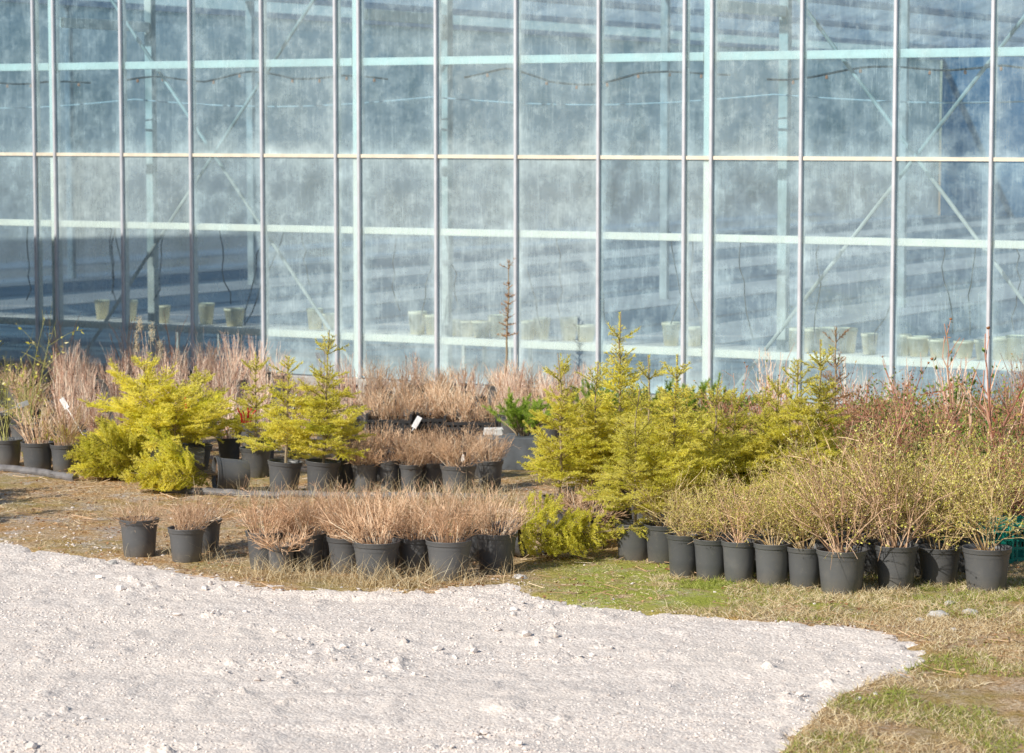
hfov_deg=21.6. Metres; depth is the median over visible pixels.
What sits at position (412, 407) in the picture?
potted shrub
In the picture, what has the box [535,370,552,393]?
potted shrub
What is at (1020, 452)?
potted shrub
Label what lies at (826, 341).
pot
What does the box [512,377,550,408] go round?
potted shrub
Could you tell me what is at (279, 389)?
potted shrub
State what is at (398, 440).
potted shrub
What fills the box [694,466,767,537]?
potted shrub
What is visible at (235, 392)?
potted shrub
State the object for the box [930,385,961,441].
potted shrub
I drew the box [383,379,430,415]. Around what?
potted shrub
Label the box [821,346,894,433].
potted shrub
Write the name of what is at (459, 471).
potted shrub
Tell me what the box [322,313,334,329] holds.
pot
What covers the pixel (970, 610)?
stone
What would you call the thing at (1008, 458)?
potted shrub
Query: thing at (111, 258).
cord
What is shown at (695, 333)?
pot
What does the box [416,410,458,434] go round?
nursery tray
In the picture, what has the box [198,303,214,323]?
pot
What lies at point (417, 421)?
plant tag
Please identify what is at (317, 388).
potted shrub
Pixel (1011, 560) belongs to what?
plastic crate
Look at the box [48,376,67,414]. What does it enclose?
potted shrub
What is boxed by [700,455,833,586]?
potted shrub
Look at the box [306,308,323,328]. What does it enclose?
pot
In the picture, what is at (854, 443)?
potted shrub
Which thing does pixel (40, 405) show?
potted shrub
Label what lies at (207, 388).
potted shrub
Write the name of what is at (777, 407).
potted spruce
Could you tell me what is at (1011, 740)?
green grass
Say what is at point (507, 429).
potted shrub
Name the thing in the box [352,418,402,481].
potted shrub
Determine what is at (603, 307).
cord
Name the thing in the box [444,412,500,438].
nursery tray
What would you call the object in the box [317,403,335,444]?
potted shrub
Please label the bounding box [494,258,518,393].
dead larch
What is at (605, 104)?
wire
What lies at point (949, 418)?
potted shrub
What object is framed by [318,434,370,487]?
potted shrub
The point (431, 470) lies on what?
potted shrub
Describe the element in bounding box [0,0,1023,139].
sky
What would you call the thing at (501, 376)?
potted shrub
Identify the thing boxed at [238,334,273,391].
potted shrub
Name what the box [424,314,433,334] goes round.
pot
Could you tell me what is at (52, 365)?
potted shrub
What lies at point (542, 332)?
pot
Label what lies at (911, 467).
potted shrub
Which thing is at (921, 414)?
potted shrub
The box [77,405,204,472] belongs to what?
fallen spruce
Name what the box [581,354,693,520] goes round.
potted spruce
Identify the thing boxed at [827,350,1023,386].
bench
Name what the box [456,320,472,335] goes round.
pot
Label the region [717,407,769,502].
potted spruce
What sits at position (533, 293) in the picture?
cord
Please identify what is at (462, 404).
potted shrub
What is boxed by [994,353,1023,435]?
potted shrub
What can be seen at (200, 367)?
potted shrub
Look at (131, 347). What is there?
potted shrub
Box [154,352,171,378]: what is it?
potted shrub
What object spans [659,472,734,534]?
potted shrub
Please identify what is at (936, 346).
pot
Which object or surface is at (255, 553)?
potted shrub
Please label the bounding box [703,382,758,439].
potted shrub
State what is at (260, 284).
cord
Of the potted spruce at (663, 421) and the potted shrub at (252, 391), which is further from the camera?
the potted shrub at (252, 391)
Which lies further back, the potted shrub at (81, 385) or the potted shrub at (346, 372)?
the potted shrub at (346, 372)
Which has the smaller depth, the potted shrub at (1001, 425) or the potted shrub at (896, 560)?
the potted shrub at (896, 560)
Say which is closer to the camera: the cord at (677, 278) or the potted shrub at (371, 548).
the potted shrub at (371, 548)
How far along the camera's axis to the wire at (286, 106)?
31.89 m
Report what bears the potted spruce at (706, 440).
on the ground at (400, 192)
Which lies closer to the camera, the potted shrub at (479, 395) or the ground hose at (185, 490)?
the ground hose at (185, 490)
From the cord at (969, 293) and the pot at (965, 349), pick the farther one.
the pot at (965, 349)
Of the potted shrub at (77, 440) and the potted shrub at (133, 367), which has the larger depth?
the potted shrub at (133, 367)
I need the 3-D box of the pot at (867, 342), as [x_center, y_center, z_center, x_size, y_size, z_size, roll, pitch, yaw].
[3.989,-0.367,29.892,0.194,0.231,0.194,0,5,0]
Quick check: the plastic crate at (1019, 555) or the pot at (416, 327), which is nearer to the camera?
the plastic crate at (1019, 555)
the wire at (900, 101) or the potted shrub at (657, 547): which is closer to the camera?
the potted shrub at (657, 547)
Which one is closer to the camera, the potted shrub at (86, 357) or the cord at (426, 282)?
the potted shrub at (86, 357)
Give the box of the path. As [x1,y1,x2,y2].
[0,213,1023,354]
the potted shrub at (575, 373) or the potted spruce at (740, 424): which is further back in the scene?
the potted shrub at (575, 373)
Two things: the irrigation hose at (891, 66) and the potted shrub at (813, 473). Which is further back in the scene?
the irrigation hose at (891, 66)
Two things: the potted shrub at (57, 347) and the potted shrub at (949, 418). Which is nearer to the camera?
the potted shrub at (949, 418)
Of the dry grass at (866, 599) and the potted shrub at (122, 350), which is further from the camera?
the potted shrub at (122, 350)
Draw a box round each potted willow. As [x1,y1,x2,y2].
[0,349,20,436]
[3,307,83,436]
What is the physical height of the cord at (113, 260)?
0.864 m
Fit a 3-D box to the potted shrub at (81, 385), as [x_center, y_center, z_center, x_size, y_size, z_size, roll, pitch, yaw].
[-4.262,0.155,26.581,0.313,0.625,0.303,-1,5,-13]
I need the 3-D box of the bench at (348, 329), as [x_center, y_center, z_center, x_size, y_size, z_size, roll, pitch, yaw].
[-2.049,-0.390,33.606,4.082,0.395,0.650,3,6,30]
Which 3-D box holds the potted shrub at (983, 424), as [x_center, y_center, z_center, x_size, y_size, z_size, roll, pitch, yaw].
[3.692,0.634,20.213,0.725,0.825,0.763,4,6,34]
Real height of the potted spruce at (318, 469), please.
1.319 m
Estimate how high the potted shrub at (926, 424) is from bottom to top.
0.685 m
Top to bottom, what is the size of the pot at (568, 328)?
0.268 m
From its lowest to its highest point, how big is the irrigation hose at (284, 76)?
0.159 m
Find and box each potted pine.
[481,387,555,470]
[567,378,638,429]
[633,377,708,433]
[665,371,768,431]
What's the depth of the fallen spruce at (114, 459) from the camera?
22.09 m
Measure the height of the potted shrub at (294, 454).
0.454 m
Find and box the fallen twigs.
[0,441,1023,677]
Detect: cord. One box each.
[26,226,31,299]
[107,218,115,300]
[111,228,114,292]
[115,228,120,259]
[153,235,163,300]
[219,231,230,303]
[244,232,283,324]
[244,246,260,323]
[302,233,309,284]
[391,226,400,310]
[420,235,433,324]
[445,236,458,305]
[512,229,540,328]
[556,230,562,315]
[603,291,604,321]
[670,232,691,338]
[670,242,693,323]
[689,283,701,343]
[739,243,753,339]
[814,244,821,343]
[873,306,889,347]
[941,247,953,333]
[968,248,975,334]
[1011,249,1020,329]
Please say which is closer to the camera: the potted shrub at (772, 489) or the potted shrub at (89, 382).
the potted shrub at (772, 489)
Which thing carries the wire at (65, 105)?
attached to the greenhouse
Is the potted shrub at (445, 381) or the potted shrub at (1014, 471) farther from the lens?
the potted shrub at (445, 381)
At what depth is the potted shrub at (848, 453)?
18.87 m
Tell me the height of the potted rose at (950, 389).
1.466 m
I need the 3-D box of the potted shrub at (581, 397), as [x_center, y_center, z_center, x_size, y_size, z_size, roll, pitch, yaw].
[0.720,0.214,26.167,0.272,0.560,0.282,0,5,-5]
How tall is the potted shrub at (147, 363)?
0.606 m
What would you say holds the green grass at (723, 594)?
on the ground at (400, 192)
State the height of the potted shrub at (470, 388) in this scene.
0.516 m
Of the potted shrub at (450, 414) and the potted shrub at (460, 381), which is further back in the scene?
the potted shrub at (460, 381)
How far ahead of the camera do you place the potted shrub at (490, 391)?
28.23 m
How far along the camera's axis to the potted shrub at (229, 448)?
23.45 m
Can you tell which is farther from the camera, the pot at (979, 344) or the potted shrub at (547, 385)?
the pot at (979, 344)
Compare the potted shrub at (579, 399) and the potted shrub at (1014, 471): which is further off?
the potted shrub at (579, 399)
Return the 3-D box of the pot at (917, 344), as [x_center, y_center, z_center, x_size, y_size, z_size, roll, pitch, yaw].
[4.504,-0.338,29.641,0.271,0.217,0.271,0,5,0]
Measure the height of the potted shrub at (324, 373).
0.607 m
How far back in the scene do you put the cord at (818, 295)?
27.89 m
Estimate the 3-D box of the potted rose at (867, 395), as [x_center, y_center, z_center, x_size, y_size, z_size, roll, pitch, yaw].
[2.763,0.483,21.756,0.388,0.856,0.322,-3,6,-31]
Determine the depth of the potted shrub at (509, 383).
26.32 m
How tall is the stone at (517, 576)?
0.051 m
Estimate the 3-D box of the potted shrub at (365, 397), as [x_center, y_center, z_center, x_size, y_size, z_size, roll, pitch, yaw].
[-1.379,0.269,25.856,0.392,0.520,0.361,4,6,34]
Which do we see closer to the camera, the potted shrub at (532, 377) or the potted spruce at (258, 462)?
the potted spruce at (258, 462)
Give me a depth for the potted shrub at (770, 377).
25.15 m
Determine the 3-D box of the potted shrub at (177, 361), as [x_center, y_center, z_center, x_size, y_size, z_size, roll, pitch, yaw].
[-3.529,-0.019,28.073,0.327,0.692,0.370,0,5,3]
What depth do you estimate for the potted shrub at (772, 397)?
23.51 m
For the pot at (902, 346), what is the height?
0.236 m
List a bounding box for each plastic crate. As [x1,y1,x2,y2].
[369,435,412,449]
[942,516,1013,562]
[999,515,1023,560]
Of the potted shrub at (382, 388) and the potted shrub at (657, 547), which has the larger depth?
the potted shrub at (382, 388)
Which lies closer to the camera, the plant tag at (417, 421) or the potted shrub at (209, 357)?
the plant tag at (417, 421)
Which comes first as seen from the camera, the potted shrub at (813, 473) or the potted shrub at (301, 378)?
the potted shrub at (813, 473)
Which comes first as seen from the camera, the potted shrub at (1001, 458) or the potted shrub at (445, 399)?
the potted shrub at (1001, 458)
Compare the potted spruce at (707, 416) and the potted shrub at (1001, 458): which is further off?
the potted spruce at (707, 416)
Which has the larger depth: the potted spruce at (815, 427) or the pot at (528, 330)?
the pot at (528, 330)
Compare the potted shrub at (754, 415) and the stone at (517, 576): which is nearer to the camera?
the stone at (517, 576)
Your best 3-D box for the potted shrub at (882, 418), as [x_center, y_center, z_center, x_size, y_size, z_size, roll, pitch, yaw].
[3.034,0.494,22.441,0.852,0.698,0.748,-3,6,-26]
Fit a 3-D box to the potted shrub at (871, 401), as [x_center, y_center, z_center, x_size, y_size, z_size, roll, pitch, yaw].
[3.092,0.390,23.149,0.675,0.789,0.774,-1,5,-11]
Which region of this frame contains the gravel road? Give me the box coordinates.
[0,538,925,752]
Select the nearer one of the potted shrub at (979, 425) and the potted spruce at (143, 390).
the potted shrub at (979, 425)
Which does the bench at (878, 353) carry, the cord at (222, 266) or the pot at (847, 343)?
the pot at (847, 343)
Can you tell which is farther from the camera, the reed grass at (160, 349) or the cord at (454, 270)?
the cord at (454, 270)
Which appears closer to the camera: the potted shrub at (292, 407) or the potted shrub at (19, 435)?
the potted shrub at (19, 435)
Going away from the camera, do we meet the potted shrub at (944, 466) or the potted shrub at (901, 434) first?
the potted shrub at (944, 466)
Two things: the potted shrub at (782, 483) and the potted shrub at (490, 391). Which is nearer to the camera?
the potted shrub at (782, 483)
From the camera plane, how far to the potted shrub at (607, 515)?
18.63 m
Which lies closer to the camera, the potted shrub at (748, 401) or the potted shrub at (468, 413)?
the potted shrub at (748, 401)
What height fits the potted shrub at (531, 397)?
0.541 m
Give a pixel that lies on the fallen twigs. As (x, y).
(610, 551)
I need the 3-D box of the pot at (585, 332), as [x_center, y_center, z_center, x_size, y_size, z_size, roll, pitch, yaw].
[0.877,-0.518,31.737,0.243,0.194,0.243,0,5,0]
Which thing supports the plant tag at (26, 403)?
attached to the potted shrub at (10, 450)
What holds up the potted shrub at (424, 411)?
in the nursery tray at (432, 425)
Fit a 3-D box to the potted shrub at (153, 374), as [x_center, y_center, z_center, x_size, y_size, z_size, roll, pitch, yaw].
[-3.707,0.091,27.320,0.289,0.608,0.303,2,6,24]
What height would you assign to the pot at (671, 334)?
0.269 m
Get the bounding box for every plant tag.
[0,400,28,412]
[60,397,82,434]
[411,416,421,429]
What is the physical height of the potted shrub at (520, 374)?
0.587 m
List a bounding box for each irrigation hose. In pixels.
[0,81,90,87]
[118,71,387,84]
[464,68,730,88]
[767,64,1023,84]
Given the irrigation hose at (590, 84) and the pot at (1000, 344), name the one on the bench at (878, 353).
the pot at (1000, 344)
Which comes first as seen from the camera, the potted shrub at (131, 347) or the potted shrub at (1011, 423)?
the potted shrub at (1011, 423)
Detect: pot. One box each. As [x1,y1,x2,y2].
[94,300,109,318]
[121,300,137,320]
[159,305,170,322]
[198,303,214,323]
[224,308,244,325]
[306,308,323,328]
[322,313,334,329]
[408,311,426,333]
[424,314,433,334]
[452,319,460,335]
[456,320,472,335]
[471,320,489,336]
[488,314,505,336]
[521,320,534,338]
[533,317,550,338]
[559,317,577,339]
[576,324,595,341]
[661,321,680,345]
[688,326,701,345]
[789,327,806,351]
[804,327,819,351]
[817,327,835,351]
[837,327,857,352]
[861,333,877,353]
[897,333,911,355]
[907,335,930,356]
[928,338,949,356]
[953,340,973,357]
[974,339,993,359]
[993,336,1007,359]
[1005,335,1023,360]
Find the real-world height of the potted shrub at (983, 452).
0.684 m
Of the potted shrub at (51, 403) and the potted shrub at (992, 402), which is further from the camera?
the potted shrub at (51, 403)
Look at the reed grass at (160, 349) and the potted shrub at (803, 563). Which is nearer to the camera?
the potted shrub at (803, 563)
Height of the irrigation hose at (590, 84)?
0.248 m
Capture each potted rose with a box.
[706,362,748,432]
[828,385,873,431]
[866,381,917,459]
[921,318,979,450]
[959,326,1023,453]
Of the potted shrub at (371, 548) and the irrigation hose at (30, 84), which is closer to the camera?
the potted shrub at (371, 548)
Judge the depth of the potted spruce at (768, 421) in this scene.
18.89 m
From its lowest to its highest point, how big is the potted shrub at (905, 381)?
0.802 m
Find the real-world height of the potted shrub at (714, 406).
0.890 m
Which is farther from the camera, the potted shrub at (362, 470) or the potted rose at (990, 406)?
the potted shrub at (362, 470)
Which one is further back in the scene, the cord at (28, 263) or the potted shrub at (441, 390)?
the cord at (28, 263)
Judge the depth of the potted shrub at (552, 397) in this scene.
25.81 m
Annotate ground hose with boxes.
[0,464,78,480]
[153,484,507,501]
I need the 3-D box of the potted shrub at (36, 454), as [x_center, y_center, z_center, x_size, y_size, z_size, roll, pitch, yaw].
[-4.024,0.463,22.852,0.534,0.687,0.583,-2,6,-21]
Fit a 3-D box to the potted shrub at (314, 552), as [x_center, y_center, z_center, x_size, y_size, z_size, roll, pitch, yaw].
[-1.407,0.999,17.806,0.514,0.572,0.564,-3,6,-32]
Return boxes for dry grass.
[111,533,532,590]
[645,569,1023,752]
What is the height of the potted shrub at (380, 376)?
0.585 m
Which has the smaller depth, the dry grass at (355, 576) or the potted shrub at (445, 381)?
the dry grass at (355, 576)
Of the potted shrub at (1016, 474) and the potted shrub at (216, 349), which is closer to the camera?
the potted shrub at (1016, 474)
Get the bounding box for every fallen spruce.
[63,416,178,478]
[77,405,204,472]
[117,423,249,490]
[492,490,650,557]
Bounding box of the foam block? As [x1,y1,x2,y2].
[483,427,502,434]
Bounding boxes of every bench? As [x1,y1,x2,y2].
[0,312,215,353]
[203,323,500,368]
[493,336,826,385]
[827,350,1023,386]
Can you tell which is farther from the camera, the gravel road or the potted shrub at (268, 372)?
the potted shrub at (268, 372)
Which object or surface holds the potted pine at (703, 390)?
on the ground at (400, 192)
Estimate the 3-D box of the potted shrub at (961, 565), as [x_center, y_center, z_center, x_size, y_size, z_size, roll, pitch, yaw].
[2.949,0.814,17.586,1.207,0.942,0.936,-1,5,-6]
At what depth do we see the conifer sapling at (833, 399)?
20.20 m
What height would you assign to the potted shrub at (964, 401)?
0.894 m
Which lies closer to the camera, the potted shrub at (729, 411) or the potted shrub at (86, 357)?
the potted shrub at (729, 411)
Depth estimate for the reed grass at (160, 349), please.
25.05 m
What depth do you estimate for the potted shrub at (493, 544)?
17.54 m
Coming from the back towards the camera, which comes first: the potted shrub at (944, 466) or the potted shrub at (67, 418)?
the potted shrub at (67, 418)
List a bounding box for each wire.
[0,99,133,108]
[134,96,431,106]
[431,94,773,105]
[774,94,1023,103]
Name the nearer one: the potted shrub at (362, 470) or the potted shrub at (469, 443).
the potted shrub at (362, 470)
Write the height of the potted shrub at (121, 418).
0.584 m
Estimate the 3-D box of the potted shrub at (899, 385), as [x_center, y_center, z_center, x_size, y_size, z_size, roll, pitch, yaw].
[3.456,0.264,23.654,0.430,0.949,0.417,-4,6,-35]
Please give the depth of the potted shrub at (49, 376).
29.91 m
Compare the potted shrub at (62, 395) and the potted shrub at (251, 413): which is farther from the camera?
the potted shrub at (62, 395)
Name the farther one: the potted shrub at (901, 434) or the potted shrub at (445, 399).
the potted shrub at (445, 399)
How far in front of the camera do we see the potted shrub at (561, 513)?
18.98 m
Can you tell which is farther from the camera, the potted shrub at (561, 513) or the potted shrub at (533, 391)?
the potted shrub at (533, 391)
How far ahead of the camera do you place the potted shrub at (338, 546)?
17.59 m
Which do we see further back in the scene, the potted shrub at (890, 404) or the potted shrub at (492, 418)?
the potted shrub at (492, 418)
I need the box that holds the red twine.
[237,407,255,422]
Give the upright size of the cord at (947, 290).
0.969 m
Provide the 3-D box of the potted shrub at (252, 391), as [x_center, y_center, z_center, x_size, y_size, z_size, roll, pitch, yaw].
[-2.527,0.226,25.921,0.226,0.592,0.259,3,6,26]
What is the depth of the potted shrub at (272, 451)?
23.54 m
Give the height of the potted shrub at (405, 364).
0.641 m
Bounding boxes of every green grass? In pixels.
[519,553,1023,678]
[665,573,1023,752]
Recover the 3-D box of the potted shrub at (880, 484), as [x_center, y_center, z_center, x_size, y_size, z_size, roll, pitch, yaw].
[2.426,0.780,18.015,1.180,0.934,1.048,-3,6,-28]
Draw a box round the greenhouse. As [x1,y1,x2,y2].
[0,0,1023,421]
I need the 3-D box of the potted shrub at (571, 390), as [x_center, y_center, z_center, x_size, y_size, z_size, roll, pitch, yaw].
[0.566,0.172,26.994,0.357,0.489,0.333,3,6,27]
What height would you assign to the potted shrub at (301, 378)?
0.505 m
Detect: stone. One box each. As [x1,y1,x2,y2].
[107,560,116,563]
[512,574,527,578]
[927,610,947,617]
[962,608,977,613]
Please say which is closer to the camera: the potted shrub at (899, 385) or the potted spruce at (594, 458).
the potted spruce at (594, 458)
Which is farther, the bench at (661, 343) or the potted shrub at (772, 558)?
the bench at (661, 343)
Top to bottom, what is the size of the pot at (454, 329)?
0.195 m
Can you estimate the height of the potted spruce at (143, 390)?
1.049 m
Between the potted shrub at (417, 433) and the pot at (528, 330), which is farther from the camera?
the pot at (528, 330)
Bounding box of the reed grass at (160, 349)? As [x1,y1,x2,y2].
[132,314,165,400]
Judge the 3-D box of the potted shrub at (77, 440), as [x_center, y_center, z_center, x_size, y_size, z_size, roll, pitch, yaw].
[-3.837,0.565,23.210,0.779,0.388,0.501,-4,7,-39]
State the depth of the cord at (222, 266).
32.18 m
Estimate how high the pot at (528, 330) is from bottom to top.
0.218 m
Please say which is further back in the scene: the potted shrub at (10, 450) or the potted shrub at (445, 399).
the potted shrub at (445, 399)
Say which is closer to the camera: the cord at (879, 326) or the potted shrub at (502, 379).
the potted shrub at (502, 379)
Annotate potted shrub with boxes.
[0,356,24,465]
[0,362,31,408]
[0,365,33,422]
[0,373,57,451]
[5,370,63,426]
[7,363,48,414]
[11,393,74,469]
[14,350,51,396]
[21,421,92,461]
[38,388,98,471]
[43,311,80,367]
[43,325,75,374]
[45,374,80,435]
[46,343,80,398]
[47,339,74,392]
[47,353,66,390]
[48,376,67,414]
[49,340,82,391]
[49,364,85,419]
[50,394,84,437]
[51,376,76,435]
[63,359,98,413]
[66,365,98,407]
[71,349,89,390]
[73,339,93,378]
[73,384,101,432]
[74,371,106,421]
[75,392,94,428]
[77,363,96,399]
[79,359,99,399]
[80,388,116,437]
[95,357,109,398]
[100,368,125,421]
[101,355,134,399]
[101,358,132,405]
[103,346,130,391]
[103,497,170,556]
[104,353,119,377]
[108,316,142,370]
[109,388,127,429]
[110,318,138,366]
[114,395,137,437]
[118,348,137,377]
[129,342,149,397]
[132,357,159,394]
[135,352,155,384]
[150,336,173,376]
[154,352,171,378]
[156,311,191,374]
[156,356,186,387]
[156,367,181,402]
[156,489,248,552]
[160,344,189,384]
[163,489,219,562]
[172,349,191,385]
[175,341,193,377]
[175,369,202,399]
[176,387,195,442]
[188,351,207,396]
[190,340,213,377]
[191,323,228,370]
[192,340,218,392]
[192,349,218,397]
[200,372,219,427]
[209,359,232,390]
[211,348,245,390]
[211,364,245,403]
[211,384,241,458]
[214,366,242,406]
[215,330,242,381]
[216,379,238,443]
[217,362,249,425]
[219,394,242,435]
[223,476,317,569]
[230,345,254,398]
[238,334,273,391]
[238,517,320,573]
[239,383,278,445]
[239,390,260,445]
[240,374,263,413]
[244,368,279,422]
[245,366,266,397]
[245,370,272,410]
[246,350,269,389]
[251,402,274,458]
[258,350,273,391]
[260,485,336,570]
[268,342,290,388]
[268,367,291,405]
[273,387,295,430]
[276,388,303,441]
[282,371,314,417]
[283,413,309,458]
[287,481,351,560]
[295,381,328,425]
[308,378,329,400]
[308,485,381,573]
[309,350,339,399]
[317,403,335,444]
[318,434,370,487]
[318,485,423,580]
[326,480,395,536]
[328,370,362,441]
[328,390,356,458]
[333,353,357,391]
[337,368,359,415]
[341,431,386,491]
[348,370,375,429]
[348,389,397,429]
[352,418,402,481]
[356,350,395,396]
[357,382,390,430]
[358,478,430,565]
[360,369,394,407]
[361,357,399,412]
[364,445,412,491]
[367,384,421,429]
[367,485,452,575]
[370,367,390,415]
[380,418,429,480]
[382,365,418,415]
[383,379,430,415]
[387,380,435,429]
[391,478,468,535]
[392,378,421,406]
[392,434,436,491]
[396,352,422,394]
[402,421,455,459]
[403,487,487,580]
[404,387,445,428]
[407,351,430,401]
[409,432,454,491]
[412,370,458,428]
[413,384,469,428]
[419,361,458,412]
[419,363,459,392]
[421,372,458,406]
[421,381,467,417]
[423,422,468,462]
[429,424,493,492]
[432,364,456,404]
[432,391,478,431]
[433,477,510,561]
[442,362,476,388]
[444,386,490,431]
[448,375,477,411]
[448,419,506,478]
[451,357,479,402]
[451,391,475,426]
[460,480,541,573]
[462,430,520,490]
[465,362,496,417]
[467,377,515,426]
[483,370,503,404]
[484,356,524,394]
[487,380,520,409]
[490,360,519,400]
[490,376,517,426]
[500,362,526,408]
[501,383,528,434]
[505,361,527,401]
[507,360,542,391]
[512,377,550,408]
[514,381,542,429]
[522,363,551,401]
[533,378,570,429]
[534,366,559,412]
[534,478,606,541]
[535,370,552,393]
[540,380,559,440]
[546,359,584,394]
[549,373,578,413]
[554,482,629,549]
[570,361,593,401]
[572,383,594,426]
[573,375,593,415]
[615,457,714,563]
[632,483,736,577]
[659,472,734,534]
[665,479,749,580]
[675,466,785,582]
[683,375,751,427]
[689,380,748,486]
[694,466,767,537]
[700,411,755,502]
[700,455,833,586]
[702,457,799,571]
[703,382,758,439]
[705,451,794,527]
[719,377,786,445]
[722,458,851,531]
[723,394,795,433]
[728,351,810,432]
[729,466,855,589]
[731,383,792,456]
[746,450,837,574]
[753,343,795,407]
[754,437,874,544]
[758,380,787,424]
[761,417,905,594]
[765,410,926,544]
[773,439,853,531]
[786,410,917,532]
[790,452,961,576]
[801,385,863,434]
[806,425,887,508]
[807,383,894,448]
[812,429,956,540]
[818,402,977,589]
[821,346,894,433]
[832,440,1003,576]
[834,411,903,503]
[836,356,870,424]
[837,367,876,414]
[837,420,881,464]
[838,381,915,429]
[843,381,892,437]
[845,376,934,512]
[848,393,913,445]
[848,404,1009,542]
[849,371,947,501]
[866,372,948,487]
[869,388,966,455]
[872,375,940,451]
[872,387,939,459]
[873,434,1022,586]
[878,352,929,448]
[878,390,1013,511]
[878,441,932,519]
[879,362,951,426]
[880,357,918,403]
[880,424,1023,571]
[889,414,979,471]
[896,380,982,479]
[897,427,981,504]
[898,386,992,453]
[899,436,1001,522]
[900,428,1023,540]
[902,372,996,425]
[911,430,1023,592]
[920,435,1021,514]
[925,386,999,448]
[925,410,1023,458]
[929,350,974,405]
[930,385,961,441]
[933,404,1015,448]
[934,432,1023,505]
[936,366,1021,433]
[946,406,1023,513]
[956,446,1023,545]
[959,397,1023,503]
[968,386,1011,442]
[969,399,1023,465]
[974,353,1023,434]
[980,431,1023,496]
[981,418,1023,513]
[982,367,1023,439]
[982,439,1023,543]
[986,452,1023,546]
[992,408,1023,454]
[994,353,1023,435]
[997,353,1023,407]
[998,408,1023,442]
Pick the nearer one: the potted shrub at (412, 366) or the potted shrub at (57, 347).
the potted shrub at (412, 366)
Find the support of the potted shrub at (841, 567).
on the ground at (400, 192)
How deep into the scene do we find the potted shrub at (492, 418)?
24.00 m
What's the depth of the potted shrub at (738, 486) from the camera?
18.26 m
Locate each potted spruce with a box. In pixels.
[67,352,228,473]
[110,378,234,472]
[172,365,259,469]
[219,352,278,477]
[238,354,334,491]
[276,330,376,491]
[517,353,610,524]
[529,401,615,493]
[540,361,629,511]
[565,311,665,523]
[575,379,693,560]
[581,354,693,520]
[581,404,618,490]
[608,353,732,526]
[625,389,689,512]
[651,381,769,526]
[654,404,736,502]
[655,384,710,518]
[681,387,785,526]
[715,386,819,529]
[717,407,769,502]
[730,358,845,508]
[736,375,820,502]
[772,407,823,465]
[775,339,869,500]
[804,403,840,459]
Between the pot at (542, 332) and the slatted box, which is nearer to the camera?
the slatted box
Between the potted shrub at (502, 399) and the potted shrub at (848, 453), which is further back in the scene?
the potted shrub at (502, 399)
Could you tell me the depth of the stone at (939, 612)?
15.99 m
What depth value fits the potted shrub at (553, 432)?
24.96 m
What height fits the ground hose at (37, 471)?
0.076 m
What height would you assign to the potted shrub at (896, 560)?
1.172 m
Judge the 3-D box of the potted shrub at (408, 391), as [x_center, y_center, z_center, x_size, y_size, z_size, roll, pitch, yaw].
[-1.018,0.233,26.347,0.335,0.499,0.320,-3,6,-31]
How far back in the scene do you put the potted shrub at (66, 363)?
30.98 m
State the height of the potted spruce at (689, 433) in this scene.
1.373 m
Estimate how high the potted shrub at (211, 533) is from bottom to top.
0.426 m
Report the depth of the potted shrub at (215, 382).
26.05 m
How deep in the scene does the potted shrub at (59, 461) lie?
22.70 m
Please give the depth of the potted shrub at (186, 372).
28.97 m
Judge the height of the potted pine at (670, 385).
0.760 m
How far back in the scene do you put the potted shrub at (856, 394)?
23.59 m
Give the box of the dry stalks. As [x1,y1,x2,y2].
[171,469,545,510]
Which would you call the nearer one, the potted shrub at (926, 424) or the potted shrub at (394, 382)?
the potted shrub at (926, 424)
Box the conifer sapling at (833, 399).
[804,326,875,465]
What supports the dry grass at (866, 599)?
on the ground at (400, 192)
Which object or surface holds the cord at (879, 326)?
hanging from the greenhouse
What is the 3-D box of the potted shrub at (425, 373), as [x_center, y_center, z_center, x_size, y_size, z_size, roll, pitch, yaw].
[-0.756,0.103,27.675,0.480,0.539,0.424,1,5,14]
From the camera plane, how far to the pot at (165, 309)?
34.75 m
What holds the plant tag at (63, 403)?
attached to the potted shrub at (77, 440)
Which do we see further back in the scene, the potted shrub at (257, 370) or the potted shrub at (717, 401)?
the potted shrub at (257, 370)
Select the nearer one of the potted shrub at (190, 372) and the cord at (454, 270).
the potted shrub at (190, 372)
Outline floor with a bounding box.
[0,216,1023,408]
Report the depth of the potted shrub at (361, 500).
17.99 m
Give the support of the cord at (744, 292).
hanging from the greenhouse
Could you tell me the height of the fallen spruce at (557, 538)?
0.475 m
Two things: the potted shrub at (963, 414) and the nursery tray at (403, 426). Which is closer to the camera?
the potted shrub at (963, 414)
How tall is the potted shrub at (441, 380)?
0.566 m
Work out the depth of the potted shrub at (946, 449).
20.14 m
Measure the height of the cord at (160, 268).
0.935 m
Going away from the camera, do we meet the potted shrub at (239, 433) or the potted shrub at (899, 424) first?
the potted shrub at (899, 424)
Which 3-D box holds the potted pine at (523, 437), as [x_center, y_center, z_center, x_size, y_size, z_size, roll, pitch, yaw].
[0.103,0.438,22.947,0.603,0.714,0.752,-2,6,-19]
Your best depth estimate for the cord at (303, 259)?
31.98 m
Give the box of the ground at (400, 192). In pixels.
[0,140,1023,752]
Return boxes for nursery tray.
[365,410,415,436]
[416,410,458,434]
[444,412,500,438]
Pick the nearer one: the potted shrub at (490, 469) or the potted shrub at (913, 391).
the potted shrub at (490, 469)
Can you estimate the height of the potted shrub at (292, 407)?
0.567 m
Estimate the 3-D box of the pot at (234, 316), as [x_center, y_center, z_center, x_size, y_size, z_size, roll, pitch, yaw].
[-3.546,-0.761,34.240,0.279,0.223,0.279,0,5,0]

